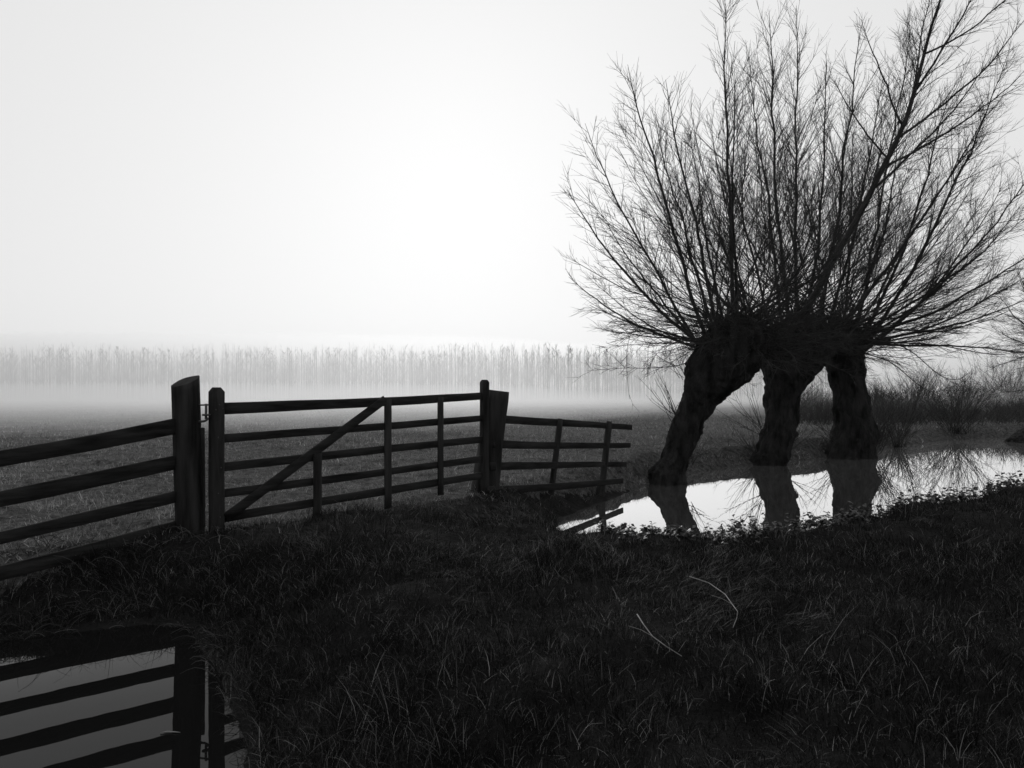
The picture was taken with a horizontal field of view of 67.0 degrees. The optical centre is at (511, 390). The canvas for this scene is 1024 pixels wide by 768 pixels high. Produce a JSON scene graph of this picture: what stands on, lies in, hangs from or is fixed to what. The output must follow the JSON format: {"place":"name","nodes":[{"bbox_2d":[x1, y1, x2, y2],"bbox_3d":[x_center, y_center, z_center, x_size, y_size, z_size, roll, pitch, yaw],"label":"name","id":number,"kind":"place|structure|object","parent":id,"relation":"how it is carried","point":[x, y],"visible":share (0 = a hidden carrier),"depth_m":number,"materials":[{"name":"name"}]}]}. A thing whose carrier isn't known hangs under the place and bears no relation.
{"place":"outdoors","nodes":[
{"label":"outdoors","id":0,"kind":"place"},
{"bbox_2d":[0,624,247,767],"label":"ditch water","id":1,"kind":"structure","parent":0,"point":[121,697],"depth_m":4.93,"materials":[{"name":"liquid"}]},
{"bbox_2d":[0,393,1023,767],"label":"ground","id":2,"kind":"structure","parent":0,"point":[280,497],"depth_m":6.39,"materials":[{"name":"plant"}]},
{"bbox_2d":[0,358,6,398],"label":"poplar tree","id":3,"kind":"object","parent":2,"relation":"on","point":[2,362],"visible":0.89,"depth_m":131.89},
{"bbox_2d":[3,355,14,398],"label":"poplar tree","id":4,"kind":"object","parent":2,"relation":"on","point":[6,378],"visible":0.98,"depth_m":130.31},
{"bbox_2d":[7,348,16,399],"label":"poplar tree","id":5,"kind":"object","parent":2,"relation":"on","point":[10,371],"visible":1,"depth_m":129.68,"materials":[{"name":"plant"}]},
{"bbox_2d":[20,358,29,399],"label":"poplar tree","id":6,"kind":"object","parent":2,"relation":"on","point":[25,370],"visible":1,"depth_m":125.41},
{"bbox_2d":[40,356,49,399],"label":"poplar tree","id":7,"kind":"object","parent":2,"relation":"on","point":[43,378],"visible":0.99,"depth_m":127.35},
{"bbox_2d":[46,347,56,399],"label":"poplar tree","id":8,"kind":"object","parent":2,"relation":"on","point":[49,356],"visible":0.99,"depth_m":129.24,"materials":[{"name":"plant"}]},
{"bbox_2d":[54,357,61,399],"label":"poplar tree","id":9,"kind":"object","parent":2,"relation":"on","point":[57,376],"visible":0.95,"depth_m":128.30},
{"bbox_2d":[53,351,65,399],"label":"poplar tree","id":10,"kind":"object","parent":2,"relation":"on","point":[60,375],"visible":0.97,"depth_m":128.15,"materials":[{"name":"plant"}]},
{"bbox_2d":[57,350,69,399],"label":"poplar tree","id":11,"kind":"object","parent":2,"relation":"on","point":[66,372],"visible":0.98,"depth_m":125.39,"materials":[{"name":"plant"}]},
{"bbox_2d":[59,348,69,399],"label":"poplar tree","id":12,"kind":"object","parent":2,"relation":"on","point":[63,377],"visible":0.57,"depth_m":130.22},
{"bbox_2d":[64,353,76,399],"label":"poplar tree","id":13,"kind":"object","parent":2,"relation":"on","point":[69,377],"visible":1,"depth_m":124.38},
{"bbox_2d":[75,357,83,399],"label":"poplar tree","id":14,"kind":"object","parent":2,"relation":"on","point":[79,376],"visible":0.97,"depth_m":129.73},
{"bbox_2d":[80,357,87,399],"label":"poplar tree","id":15,"kind":"object","parent":2,"relation":"on","point":[84,365],"visible":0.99,"depth_m":125.73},
{"bbox_2d":[0,419,175,580],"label":"rail fence","id":16,"kind":"object","parent":2,"relation":"on","point":[59,448],"visible":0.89,"depth_m":7.21,"materials":[{"name":"wood"}]},
{"bbox_2d":[84,351,98,399],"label":"poplar tree","id":17,"kind":"object","parent":2,"relation":"on","point":[90,368],"visible":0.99,"depth_m":125.64,"materials":[{"name":"plant"}]},
{"bbox_2d":[97,349,109,399],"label":"poplar tree","id":18,"kind":"object","parent":2,"relation":"on","point":[102,357],"visible":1,"depth_m":128.67,"materials":[{"name":"plant"}]},
{"bbox_2d":[102,351,110,399],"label":"poplar tree","id":19,"kind":"object","parent":2,"relation":"on","point":[107,365],"visible":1,"depth_m":128.32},
{"bbox_2d":[111,346,123,399],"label":"poplar tree","id":20,"kind":"object","parent":2,"relation":"on","point":[118,357],"visible":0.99,"depth_m":124.76,"materials":[{"name":"plant"}]},
{"bbox_2d":[114,349,126,399],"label":"poplar tree","id":21,"kind":"object","parent":2,"relation":"on","point":[122,366],"visible":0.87,"depth_m":131.92,"materials":[{"name":"plant"}]},
{"bbox_2d":[121,353,130,399],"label":"poplar tree","id":22,"kind":"object","parent":2,"relation":"on","point":[127,376],"visible":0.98,"depth_m":127.83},
{"bbox_2d":[129,355,136,399],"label":"poplar tree","id":23,"kind":"object","parent":2,"relation":"on","point":[133,374],"visible":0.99,"depth_m":127.05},
{"bbox_2d":[128,351,139,399],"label":"poplar tree","id":24,"kind":"object","parent":2,"relation":"on","point":[131,374],"visible":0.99,"depth_m":127.21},
{"bbox_2d":[137,351,144,399],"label":"poplar tree","id":25,"kind":"object","parent":2,"relation":"on","point":[140,367],"visible":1,"depth_m":126.32,"materials":[{"name":"plant"}]},
{"bbox_2d":[137,347,149,399],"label":"poplar tree","id":26,"kind":"object","parent":2,"relation":"on","point":[142,370],"visible":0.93,"depth_m":128.23,"materials":[{"name":"plant"}]},
{"bbox_2d":[144,347,154,399],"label":"poplar tree","id":27,"kind":"object","parent":2,"relation":"on","point":[147,377],"visible":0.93,"depth_m":131.34,"materials":[{"name":"plant"}]},
{"bbox_2d":[152,355,159,399],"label":"poplar tree","id":28,"kind":"object","parent":2,"relation":"on","point":[155,375],"visible":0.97,"depth_m":128.49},
{"bbox_2d":[156,352,166,399],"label":"poplar tree","id":29,"kind":"object","parent":2,"relation":"on","point":[162,374],"visible":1,"depth_m":124.82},
{"bbox_2d":[154,349,169,399],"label":"poplar tree","id":30,"kind":"object","parent":2,"relation":"on","point":[161,370],"visible":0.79,"depth_m":128.36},
{"bbox_2d":[165,349,176,399],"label":"poplar tree","id":31,"kind":"object","parent":2,"relation":"on","point":[168,375],"visible":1,"depth_m":126.65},
{"bbox_2d":[171,375,208,533],"bbox_3d":[-3.364,0.794,8.123,0.404,1.912,0.266,0,0,0],"label":"gate post","id":32,"kind":"object","parent":2,"relation":"on","point":[188,436],"visible":0.89,"depth_m":8.01,"materials":[{"name":"wood"}]},
{"bbox_2d":[202,380,488,532],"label":"field gate","id":33,"kind":"structure","parent":32,"relation":"attached to","point":[219,408],"depth_m":9.17,"materials":[{"name":"wood"}]},
{"bbox_2d":[198,354,209,399],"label":"poplar tree","id":34,"kind":"object","parent":2,"relation":"on","point":[203,376],"visible":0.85,"depth_m":130.21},
{"bbox_2d":[208,353,216,386],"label":"poplar tree","id":35,"kind":"object","parent":2,"relation":"on","point":[213,369],"visible":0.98,"depth_m":131.55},
{"bbox_2d":[237,348,248,399],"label":"poplar tree","id":36,"kind":"object","parent":2,"relation":"on","point":[240,371],"visible":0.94,"depth_m":127.55,"materials":[{"name":"plant"}]},
{"bbox_2d":[241,351,251,399],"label":"poplar tree","id":37,"kind":"object","parent":2,"relation":"on","point":[246,377],"visible":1,"depth_m":124.19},
{"bbox_2d":[247,350,253,399],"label":"poplar tree","id":38,"kind":"object","parent":2,"relation":"on","point":[250,380],"visible":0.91,"depth_m":127.24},
{"bbox_2d":[252,357,259,399],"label":"poplar tree","id":39,"kind":"object","parent":2,"relation":"on","point":[255,376],"visible":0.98,"depth_m":126.14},
{"bbox_2d":[256,351,263,399],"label":"poplar tree","id":40,"kind":"object","parent":2,"relation":"on","point":[260,370],"visible":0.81,"depth_m":131.25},
{"bbox_2d":[259,354,268,399],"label":"poplar tree","id":41,"kind":"object","parent":2,"relation":"on","point":[263,374],"visible":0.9,"depth_m":128.37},
{"bbox_2d":[264,349,272,399],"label":"poplar tree","id":42,"kind":"object","parent":2,"relation":"on","point":[268,369],"visible":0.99,"depth_m":124.36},
{"bbox_2d":[269,350,276,399],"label":"poplar tree","id":43,"kind":"object","parent":2,"relation":"on","point":[271,376],"visible":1,"depth_m":124.05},
{"bbox_2d":[273,357,279,399],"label":"poplar tree","id":44,"kind":"object","parent":2,"relation":"on","point":[274,379],"visible":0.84,"depth_m":128.52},
{"bbox_2d":[280,351,288,399],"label":"poplar tree","id":45,"kind":"object","parent":2,"relation":"on","point":[284,373],"visible":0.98,"depth_m":125.72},
{"bbox_2d":[285,347,293,399],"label":"poplar tree","id":46,"kind":"object","parent":2,"relation":"on","point":[289,366],"visible":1,"depth_m":124.68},
{"bbox_2d":[289,356,295,399],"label":"poplar tree","id":47,"kind":"object","parent":2,"relation":"on","point":[292,377],"visible":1,"depth_m":124.94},
{"bbox_2d":[301,352,310,399],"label":"poplar tree","id":48,"kind":"object","parent":2,"relation":"on","point":[306,375],"visible":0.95,"depth_m":130.89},
{"bbox_2d":[306,357,312,399],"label":"poplar tree","id":49,"kind":"object","parent":2,"relation":"on","point":[309,378],"visible":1,"depth_m":129.45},
{"bbox_2d":[310,350,319,399],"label":"poplar tree","id":50,"kind":"object","parent":2,"relation":"on","point":[314,373],"visible":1,"depth_m":129.43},
{"bbox_2d":[320,347,330,399],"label":"poplar tree","id":51,"kind":"object","parent":2,"relation":"on","point":[327,367],"visible":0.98,"depth_m":130.21,"materials":[{"name":"plant"}]},
{"bbox_2d":[330,348,338,398],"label":"poplar tree","id":52,"kind":"object","parent":2,"relation":"on","point":[335,367],"visible":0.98,"depth_m":126.70,"materials":[{"name":"plant"}]},
{"bbox_2d":[334,347,344,398],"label":"poplar tree","id":53,"kind":"object","parent":2,"relation":"on","point":[339,364],"visible":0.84,"depth_m":131.82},
{"bbox_2d":[342,351,350,398],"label":"poplar tree","id":54,"kind":"object","parent":2,"relation":"on","point":[348,368],"visible":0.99,"depth_m":127.71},
{"bbox_2d":[347,352,356,398],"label":"poplar tree","id":55,"kind":"object","parent":2,"relation":"on","point":[351,374],"visible":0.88,"depth_m":131.32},
{"bbox_2d":[347,350,358,398],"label":"poplar tree","id":56,"kind":"object","parent":2,"relation":"on","point":[354,380],"visible":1,"depth_m":126.09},
{"bbox_2d":[365,355,375,397],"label":"poplar tree","id":57,"kind":"object","parent":2,"relation":"on","point":[370,384],"visible":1,"depth_m":128.22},
{"bbox_2d":[373,350,380,397],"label":"poplar tree","id":58,"kind":"object","parent":2,"relation":"on","point":[376,372],"visible":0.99,"depth_m":131.56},
{"bbox_2d":[380,348,389,395],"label":"poplar tree","id":59,"kind":"object","parent":2,"relation":"on","point":[386,372],"visible":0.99,"depth_m":126.99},
{"bbox_2d":[384,353,390,396],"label":"poplar tree","id":60,"kind":"object","parent":2,"relation":"on","point":[386,375],"visible":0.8,"depth_m":128.96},
{"bbox_2d":[388,355,396,396],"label":"poplar tree","id":61,"kind":"object","parent":2,"relation":"on","point":[393,367],"visible":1,"depth_m":130.23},
{"bbox_2d":[398,355,406,396],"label":"poplar tree","id":62,"kind":"object","parent":2,"relation":"on","point":[402,375],"visible":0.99,"depth_m":124.49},
{"bbox_2d":[407,353,416,395],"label":"poplar tree","id":63,"kind":"object","parent":2,"relation":"on","point":[411,373],"visible":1,"depth_m":128.71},
{"bbox_2d":[0,342,830,398],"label":"wood","id":64,"kind":"object","parent":2,"relation":"on","point":[231,389],"visible":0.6,"depth_m":144.05,"materials":[{"name":"grey plant"}]},
{"bbox_2d":[413,353,420,395],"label":"poplar tree","id":65,"kind":"object","parent":2,"relation":"on","point":[417,373],"visible":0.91,"depth_m":131.07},
{"bbox_2d":[418,351,426,394],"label":"poplar tree","id":66,"kind":"object","parent":2,"relation":"on","point":[421,362],"visible":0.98,"depth_m":128.94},
{"bbox_2d":[427,355,434,394],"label":"poplar tree","id":67,"kind":"object","parent":2,"relation":"on","point":[432,375],"visible":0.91,"depth_m":128.30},
{"bbox_2d":[430,355,440,394],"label":"poplar tree","id":68,"kind":"object","parent":2,"relation":"on","point":[436,373],"visible":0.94,"depth_m":126.95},
{"bbox_2d":[435,355,443,394],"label":"poplar tree","id":69,"kind":"object","parent":2,"relation":"on","point":[440,374],"visible":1,"depth_m":125.64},
{"bbox_2d":[442,353,449,393],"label":"poplar tree","id":70,"kind":"object","parent":2,"relation":"on","point":[444,355],"visible":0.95,"depth_m":131.38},
{"bbox_2d":[457,347,466,392],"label":"poplar tree","id":71,"kind":"object","parent":2,"relation":"on","point":[461,365],"visible":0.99,"depth_m":125.20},
{"bbox_2d":[469,354,474,392],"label":"poplar tree","id":72,"kind":"object","parent":2,"relation":"on","point":[471,377],"visible":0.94,"depth_m":131.51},
{"bbox_2d":[474,351,484,384],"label":"poplar tree","id":73,"kind":"object","parent":2,"relation":"on","point":[482,364],"visible":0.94,"depth_m":131.26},
{"bbox_2d":[471,390,508,492],"bbox_3d":[-0.338,0.873,11.444,0.513,1.785,0.380,0,0,-19],"label":"gate post","id":74,"kind":"object","parent":2,"relation":"on","point":[498,404],"visible":0.57,"depth_m":11.32,"materials":[{"name":"wood"}]},
{"bbox_2d":[497,348,507,390],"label":"poplar tree","id":75,"kind":"object","parent":2,"relation":"on","point":[502,362],"visible":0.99,"depth_m":125.77,"materials":[{"name":"plant"}]},
{"bbox_2d":[501,347,512,391],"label":"poplar tree","id":76,"kind":"object","parent":2,"relation":"on","point":[506,370],"visible":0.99,"depth_m":126.31,"materials":[{"name":"plant"}]},
{"bbox_2d":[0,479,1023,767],"bbox_3d":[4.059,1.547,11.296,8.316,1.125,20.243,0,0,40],"label":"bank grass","id":77,"kind":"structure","parent":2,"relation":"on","point":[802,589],"depth_m":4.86,"materials":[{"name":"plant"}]},
{"bbox_2d":[0,425,1023,767],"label":"brink grass","id":78,"kind":"structure","parent":2,"relation":"on","point":[256,741],"depth_m":5.43,"materials":[{"name":"plant"}]},
{"bbox_2d":[512,357,518,399],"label":"poplar tree","id":79,"kind":"object","parent":2,"relation":"on","point":[515,377],"visible":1,"depth_m":125.90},
{"bbox_2d":[519,350,530,399],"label":"poplar tree","id":80,"kind":"object","parent":2,"relation":"on","point":[526,357],"visible":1,"depth_m":128.93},
{"bbox_2d":[538,357,549,399],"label":"poplar tree","id":81,"kind":"object","parent":2,"relation":"on","point":[543,384],"visible":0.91,"depth_m":126.94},
{"bbox_2d":[543,347,555,399],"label":"poplar tree","id":82,"kind":"object","parent":2,"relation":"on","point":[548,374],"visible":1,"depth_m":124.52,"materials":[{"name":"plant"}]},
{"bbox_2d":[551,348,559,399],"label":"poplar tree","id":83,"kind":"object","parent":2,"relation":"on","point":[555,373],"visible":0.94,"depth_m":126.82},
{"bbox_2d":[553,350,564,399],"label":"poplar tree","id":84,"kind":"object","parent":2,"relation":"on","point":[558,373],"visible":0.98,"depth_m":125.91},
{"bbox_2d":[487,416,631,497],"bbox_3d":[0.974,1.261,13.135,0.320,1.816,4.723,0,0,33],"label":"rail fence","id":85,"kind":"object","parent":2,"relation":"on","point":[552,485],"visible":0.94,"depth_m":12.76,"materials":[{"name":"wood"}]},
{"bbox_2d":[563,345,574,399],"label":"poplar tree","id":86,"kind":"object","parent":2,"relation":"on","point":[568,372],"visible":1,"depth_m":124.34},
{"bbox_2d":[566,348,575,399],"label":"poplar tree","id":87,"kind":"object","parent":2,"relation":"on","point":[571,373],"visible":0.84,"depth_m":127.48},
{"bbox_2d":[573,356,580,399],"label":"poplar tree","id":88,"kind":"object","parent":2,"relation":"on","point":[577,358],"visible":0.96,"depth_m":131.12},
{"bbox_2d":[585,351,597,399],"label":"poplar tree","id":89,"kind":"object","parent":2,"relation":"on","point":[588,371],"visible":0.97,"depth_m":124.70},
{"bbox_2d":[591,355,599,399],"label":"poplar tree","id":90,"kind":"object","parent":2,"relation":"on","point":[596,369],"visible":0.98,"depth_m":125.38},
{"bbox_2d":[602,351,609,399],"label":"poplar tree","id":91,"kind":"object","parent":2,"relation":"on","point":[604,376],"visible":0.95,"depth_m":126.50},
{"bbox_2d":[601,349,611,399],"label":"poplar tree","id":92,"kind":"object","parent":2,"relation":"on","point":[607,373],"visible":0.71,"depth_m":128.13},
{"bbox_2d":[613,352,622,399],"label":"poplar tree","id":93,"kind":"object","parent":2,"relation":"on","point":[616,374],"visible":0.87,"depth_m":128.16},
{"bbox_2d":[622,350,632,399],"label":"poplar tree","id":94,"kind":"object","parent":2,"relation":"on","point":[627,375],"visible":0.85,"depth_m":124.59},
{"bbox_2d":[628,349,634,399],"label":"poplar tree","id":95,"kind":"object","parent":2,"relation":"on","point":[631,374],"visible":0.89,"depth_m":128.28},
{"bbox_2d":[630,615,680,655],"bbox_3d":[0.759,1.398,4.503,0.197,0.094,0.650,0,0,-12],"label":"twig","id":96,"kind":"object","parent":2,"relation":"on","point":[650,634],"visible":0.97,"depth_m":4.43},
{"bbox_2d":[672,354,681,398],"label":"poplar tree","id":97,"kind":"object","parent":2,"relation":"on","point":[678,374],"visible":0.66,"depth_m":131.89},
{"bbox_2d":[551,0,934,485],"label":"willow tree","id":98,"kind":"object","parent":2,"relation":"on","point":[731,350],"visible":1,"depth_m":16.28,"materials":[{"name":"black plant"}]},
{"bbox_2d":[593,470,1023,548],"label":"undergrowth","id":99,"kind":"object","parent":2,"relation":"on","point":[807,523],"visible":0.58,"depth_m":8.54,"materials":[{"name":"black plant"}]},
{"bbox_2d":[800,384,832,407],"bbox_3d":[24.377,0.434,62.046,4.818,2.356,4.388,0,0,33],"label":"bush","id":100,"kind":"object","parent":2,"relation":"on","point":[825,394],"visible":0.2,"depth_m":61.78,"materials":[{"name":"grey plant"}]},
{"bbox_2d":[613,0,1023,465],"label":"willow tree","id":101,"kind":"object","parent":2,"relation":"on","point":[781,400],"visible":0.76,"depth_m":20.26,"materials":[{"name":"black plant"}]},
{"bbox_2d":[654,0,1023,459],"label":"willow tree","id":102,"kind":"object","parent":2,"relation":"on","point":[856,431],"visible":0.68,"depth_m":22.80,"materials":[{"name":"black plant"}]},
{"bbox_2d":[866,373,919,406],"bbox_3d":[27.541,0.125,57.793,5.897,3.248,5.907,0,0,-39],"label":"bush","id":103,"kind":"object","parent":2,"relation":"on","point":[881,393],"visible":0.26,"depth_m":57.44,"materials":[{"name":"grey plant"}]},
{"bbox_2d":[870,384,946,447],"bbox_3d":[13.572,0.839,26.941,2.342,2.297,3.456,0,0,0],"label":"shrub","id":104,"kind":"object","parent":2,"relation":"on","point":[897,445],"visible":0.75,"depth_m":26.82,"materials":[{"name":"black plant"}]},
{"bbox_2d":[799,387,1023,426],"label":"scrub","id":105,"kind":"object","parent":2,"relation":"on","point":[1008,413],"visible":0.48,"depth_m":37.43,"materials":[{"name":"black plant"}]},
{"bbox_2d":[867,355,974,406],"bbox_3d":[33.090,-0.829,63.997,9.285,5.082,8.591,0,0,21],"label":"bush","id":106,"kind":"object","parent":2,"relation":"on","point":[922,385],"visible":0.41,"depth_m":63.10,"materials":[{"name":"grey plant"}]},
{"bbox_2d":[893,357,1023,433],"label":"shrub","id":107,"kind":"object","parent":2,"relation":"on","point":[957,426],"visible":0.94,"depth_m":31.88,"materials":[{"name":"black plant"}]},
{"bbox_2d":[929,373,1001,406],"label":"bush","id":108,"kind":"object","parent":2,"relation":"on","point":[970,389],"visible":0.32,"depth_m":69.23,"materials":[{"name":"grey plant"}]},
{"bbox_2d":[939,347,1023,404],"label":"bush","id":109,"kind":"object","parent":2,"relation":"on","point":[1013,382],"visible":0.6,"depth_m":81.69,"materials":[{"name":"grey plant"}]},
{"bbox_2d":[978,257,1023,442],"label":"willow tree","id":110,"kind":"object","parent":2,"relation":"on","point":[1017,436],"visible":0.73,"depth_m":30.39,"materials":[{"name":"black plant"}]},
{"bbox_2d":[0,0,1023,392],"label":"sky","id":111,"kind":"structure","parent":0,"point":[305,174],"materials":[{"name":"white"}]},
{"bbox_2d":[39,484,1023,767],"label":"matted grass","id":112,"kind":"structure","parent":0,"point":[685,578],"depth_m":6.39,"materials":[{"name":"plant"}]},
{"bbox_2d":[689,576,737,626],"bbox_3d":[1.368,1.365,5.192,0.156,0.099,1.172,0,0,3],"label":"twig","id":113,"kind":"object","parent":112,"relation":"on","point":[730,602],"visible":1,"depth_m":5.22,"materials":[{"name":"plant"}]},
{"bbox_2d":[555,438,1023,539],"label":"pond water","id":114,"kind":"structure","parent":0,"point":[793,489],"depth_m":15.97,"materials":[{"name":"liquid"}]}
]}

